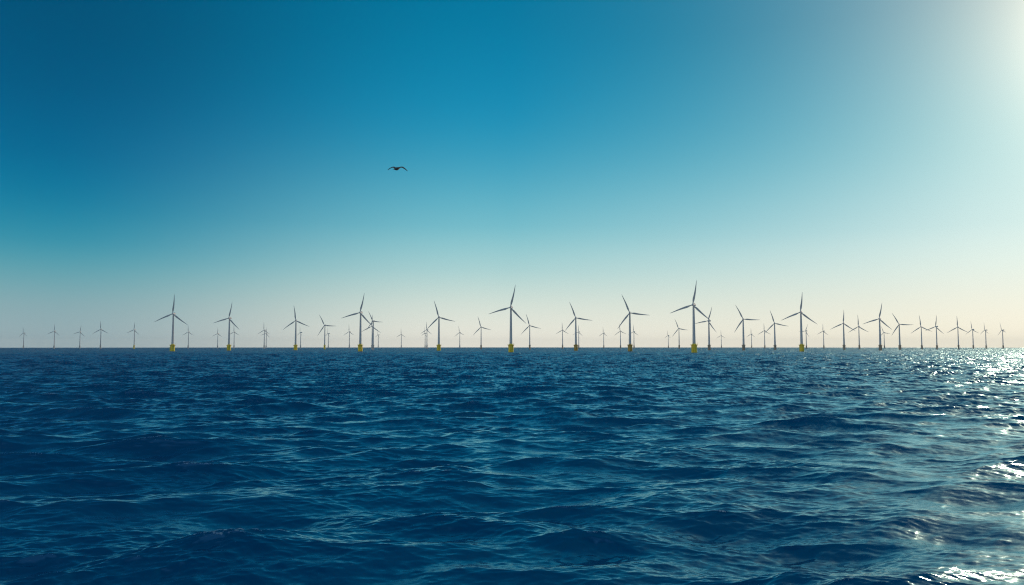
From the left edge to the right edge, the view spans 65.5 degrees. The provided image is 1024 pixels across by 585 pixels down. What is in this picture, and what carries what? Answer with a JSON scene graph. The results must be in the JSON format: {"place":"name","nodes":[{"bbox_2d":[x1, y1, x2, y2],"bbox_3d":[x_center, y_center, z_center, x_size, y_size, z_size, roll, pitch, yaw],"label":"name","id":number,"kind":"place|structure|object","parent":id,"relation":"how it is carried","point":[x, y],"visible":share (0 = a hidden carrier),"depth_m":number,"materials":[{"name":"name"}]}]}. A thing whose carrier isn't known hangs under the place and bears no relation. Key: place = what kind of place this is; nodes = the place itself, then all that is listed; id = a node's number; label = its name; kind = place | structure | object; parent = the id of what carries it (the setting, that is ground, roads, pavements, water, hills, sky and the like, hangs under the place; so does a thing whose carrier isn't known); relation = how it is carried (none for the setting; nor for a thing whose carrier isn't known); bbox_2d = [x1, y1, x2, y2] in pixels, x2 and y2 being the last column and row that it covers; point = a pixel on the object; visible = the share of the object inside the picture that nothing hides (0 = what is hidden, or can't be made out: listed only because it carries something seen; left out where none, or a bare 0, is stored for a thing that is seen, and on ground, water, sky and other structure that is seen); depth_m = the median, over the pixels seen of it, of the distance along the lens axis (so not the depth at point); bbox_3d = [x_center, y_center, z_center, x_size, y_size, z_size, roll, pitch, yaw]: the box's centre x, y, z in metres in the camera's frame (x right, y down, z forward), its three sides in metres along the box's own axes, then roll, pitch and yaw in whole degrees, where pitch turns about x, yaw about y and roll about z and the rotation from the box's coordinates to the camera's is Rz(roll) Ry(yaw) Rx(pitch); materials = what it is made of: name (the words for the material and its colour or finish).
{"place":"outdoors","nodes":[
{"label":"outdoors","id":0,"kind":"place"},
{"bbox_2d":[388,167,406,170],"bbox_3d":[-7.060,-7.591,48.921,1.425,0.271,0.800,4,16,24],"label":"gull","id":1,"kind":"object","parent":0,"point":[396,168],"visible":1,"depth_m":48.78,"materials":[{"name":"black"}]},
{"bbox_2d":[0,347,1023,584],"bbox_3d":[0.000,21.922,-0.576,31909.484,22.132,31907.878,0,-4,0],"label":"sea","id":2,"kind":"structure","parent":0,"point":[499,466],"depth_m":85.87,"materials":[{"name":"liquid"}]},
{"bbox_2d":[48,326,58,348],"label":"wind turbine","id":3,"kind":"object","parent":2,"relation":"in","point":[54,337],"visible":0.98,"depth_m":4099.91,"materials":[{"name":"grey paint"}]},
{"bbox_2d":[94,321,106,348],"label":"wind turbine","id":4,"kind":"object","parent":2,"relation":"in","point":[100,345],"visible":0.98,"depth_m":3665.00,"materials":[{"name":"grey paint"}]},
{"bbox_2d":[129,324,136,348],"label":"wind turbine","id":5,"kind":"object","parent":2,"relation":"in","point":[134,337],"visible":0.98,"depth_m":3785.57,"materials":[{"name":"yellow paint"}]},
{"bbox_2d":[155,294,185,350],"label":"wind turbine","id":6,"kind":"object","parent":2,"relation":"in","point":[172,346],"visible":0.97,"depth_m":1911.82,"materials":[{"name":"yellow paint"}]},
{"bbox_2d":[215,304,238,350],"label":"wind turbine","id":7,"kind":"object","parent":2,"relation":"in","point":[229,345],"visible":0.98,"depth_m":2217.08,"materials":[{"name":"yellow paint"}]},
{"bbox_2d":[284,308,306,349],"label":"wind turbine","id":8,"kind":"object","parent":2,"relation":"in","point":[295,344],"visible":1,"depth_m":2423.71,"materials":[{"name":"yellow paint"}]},
{"bbox_2d":[318,317,330,348],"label":"wind turbine","id":9,"kind":"object","parent":2,"relation":"in","point":[324,345],"visible":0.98,"depth_m":2986.89,"materials":[{"name":"yellow paint"}]},
{"bbox_2d":[343,296,369,350],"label":"wind turbine","id":10,"kind":"object","parent":2,"relation":"in","point":[360,346],"visible":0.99,"depth_m":1846.66,"materials":[{"name":"yellow paint"}]},
{"bbox_2d":[363,317,380,348],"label":"wind turbine","id":11,"kind":"object","parent":2,"relation":"in","point":[372,332],"visible":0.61,"depth_m":3126.22,"materials":[{"name":"grey paint"}]},
{"bbox_2d":[367,311,378,349],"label":"wind turbine","id":12,"kind":"object","parent":2,"relation":"in","point":[373,332],"visible":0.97,"depth_m":2484.07,"materials":[{"name":"grey paint"}]},
{"bbox_2d":[427,302,451,350],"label":"wind turbine","id":13,"kind":"object","parent":2,"relation":"in","point":[438,345],"visible":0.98,"depth_m":2146.70,"materials":[{"name":"yellow paint"}]},
{"bbox_2d":[474,318,489,348],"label":"wind turbine","id":14,"kind":"object","parent":2,"relation":"in","point":[481,334],"visible":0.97,"depth_m":3264.78,"materials":[{"name":"beige paint"}]},
{"bbox_2d":[490,288,523,351],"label":"wind turbine","id":15,"kind":"object","parent":2,"relation":"in","point":[510,347],"visible":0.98,"depth_m":1600.00,"materials":[{"name":"yellow paint"}]},
{"bbox_2d":[522,315,540,348],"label":"wind turbine","id":16,"kind":"object","parent":2,"relation":"in","point":[529,332],"visible":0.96,"depth_m":3022.52,"materials":[{"name":"beige paint"}]},
{"bbox_2d":[566,304,592,350],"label":"wind turbine","id":17,"kind":"object","parent":2,"relation":"in","point":[575,347],"visible":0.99,"depth_m":2187.89,"materials":[{"name":"paint"}]},
{"bbox_2d":[618,296,645,350],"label":"wind turbine","id":18,"kind":"object","parent":2,"relation":"in","point":[630,345],"visible":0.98,"depth_m":1859.81,"materials":[{"name":"paint"}]},
{"bbox_2d":[674,320,684,348],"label":"wind turbine","id":19,"kind":"object","parent":2,"relation":"in","point":[679,337],"visible":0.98,"depth_m":3531.53,"materials":[{"name":"beige paint"}]},
{"bbox_2d":[671,280,710,352],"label":"wind turbine","id":20,"kind":"object","parent":2,"relation":"in","point":[693,347],"visible":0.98,"depth_m":1495.64,"materials":[{"name":"yellow paint"}]},
{"bbox_2d":[695,308,714,349],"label":"wind turbine","id":21,"kind":"object","parent":2,"relation":"in","point":[709,345],"visible":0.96,"depth_m":2452.89,"materials":[{"name":"beige paint"}]},
{"bbox_2d":[735,306,755,349],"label":"wind turbine","id":22,"kind":"object","parent":2,"relation":"in","point":[743,345],"visible":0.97,"depth_m":2293.15,"materials":[{"name":"beige paint"}]},
{"bbox_2d":[765,311,785,349],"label":"wind turbine","id":23,"kind":"object","parent":2,"relation":"in","point":[774,331],"visible":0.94,"depth_m":2707.07,"materials":[{"name":"beige paint"}]},
{"bbox_2d":[783,298,817,351],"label":"wind turbine","id":24,"kind":"object","parent":2,"relation":"in","point":[801,346],"visible":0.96,"depth_m":1825.80,"materials":[{"name":"yellow paint"}]},
{"bbox_2d":[832,313,853,349],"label":"wind turbine","id":25,"kind":"object","parent":2,"relation":"in","point":[844,347],"visible":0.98,"depth_m":2715.11,"materials":[{"name":"beige paint"}]},
{"bbox_2d":[848,320,867,348],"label":"wind turbine","id":26,"kind":"object","parent":2,"relation":"in","point":[859,335],"visible":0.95,"depth_m":3170.11,"materials":[{"name":"beige paint"}]},
{"bbox_2d":[864,304,890,350],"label":"wind turbine","id":27,"kind":"object","parent":2,"relation":"in","point":[880,345],"visible":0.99,"depth_m":2266.00,"materials":[{"name":"beige paint"}]},
{"bbox_2d":[892,315,910,349],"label":"wind turbine","id":28,"kind":"object","parent":2,"relation":"in","point":[900,345],"visible":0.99,"depth_m":2846.45,"materials":[{"name":"beige paint"}]},
{"bbox_2d":[913,316,929,348],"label":"wind turbine","id":29,"kind":"object","parent":2,"relation":"in","point":[921,333],"visible":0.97,"depth_m":3193.61,"materials":[{"name":"beige paint"}]},
{"bbox_2d":[926,316,943,348],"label":"wind turbine","id":30,"kind":"object","parent":2,"relation":"in","point":[936,333],"visible":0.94,"depth_m":3167.58,"materials":[{"name":"beige paint"}]},
{"bbox_2d":[949,320,968,348],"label":"wind turbine","id":31,"kind":"object","parent":2,"relation":"in","point":[957,327],"visible":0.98,"depth_m":3254.74,"materials":[{"name":"beige paint"}]},
{"bbox_2d":[965,324,977,348],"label":"wind turbine","id":32,"kind":"object","parent":2,"relation":"in","point":[972,335],"visible":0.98,"depth_m":3730.91,"materials":[{"name":"beige paint"}]},
{"bbox_2d":[998,325,1004,348],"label":"wind turbine","id":33,"kind":"object","parent":2,"relation":"in","point":[1002,338],"visible":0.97,"depth_m":3849.47,"materials":[{"name":"beige paint"}]},
{"bbox_2d":[0,0,1023,347],"label":"sky","id":34,"kind":"structure","parent":0,"point":[852,158],"materials":[{"name":"blue"}]}
]}

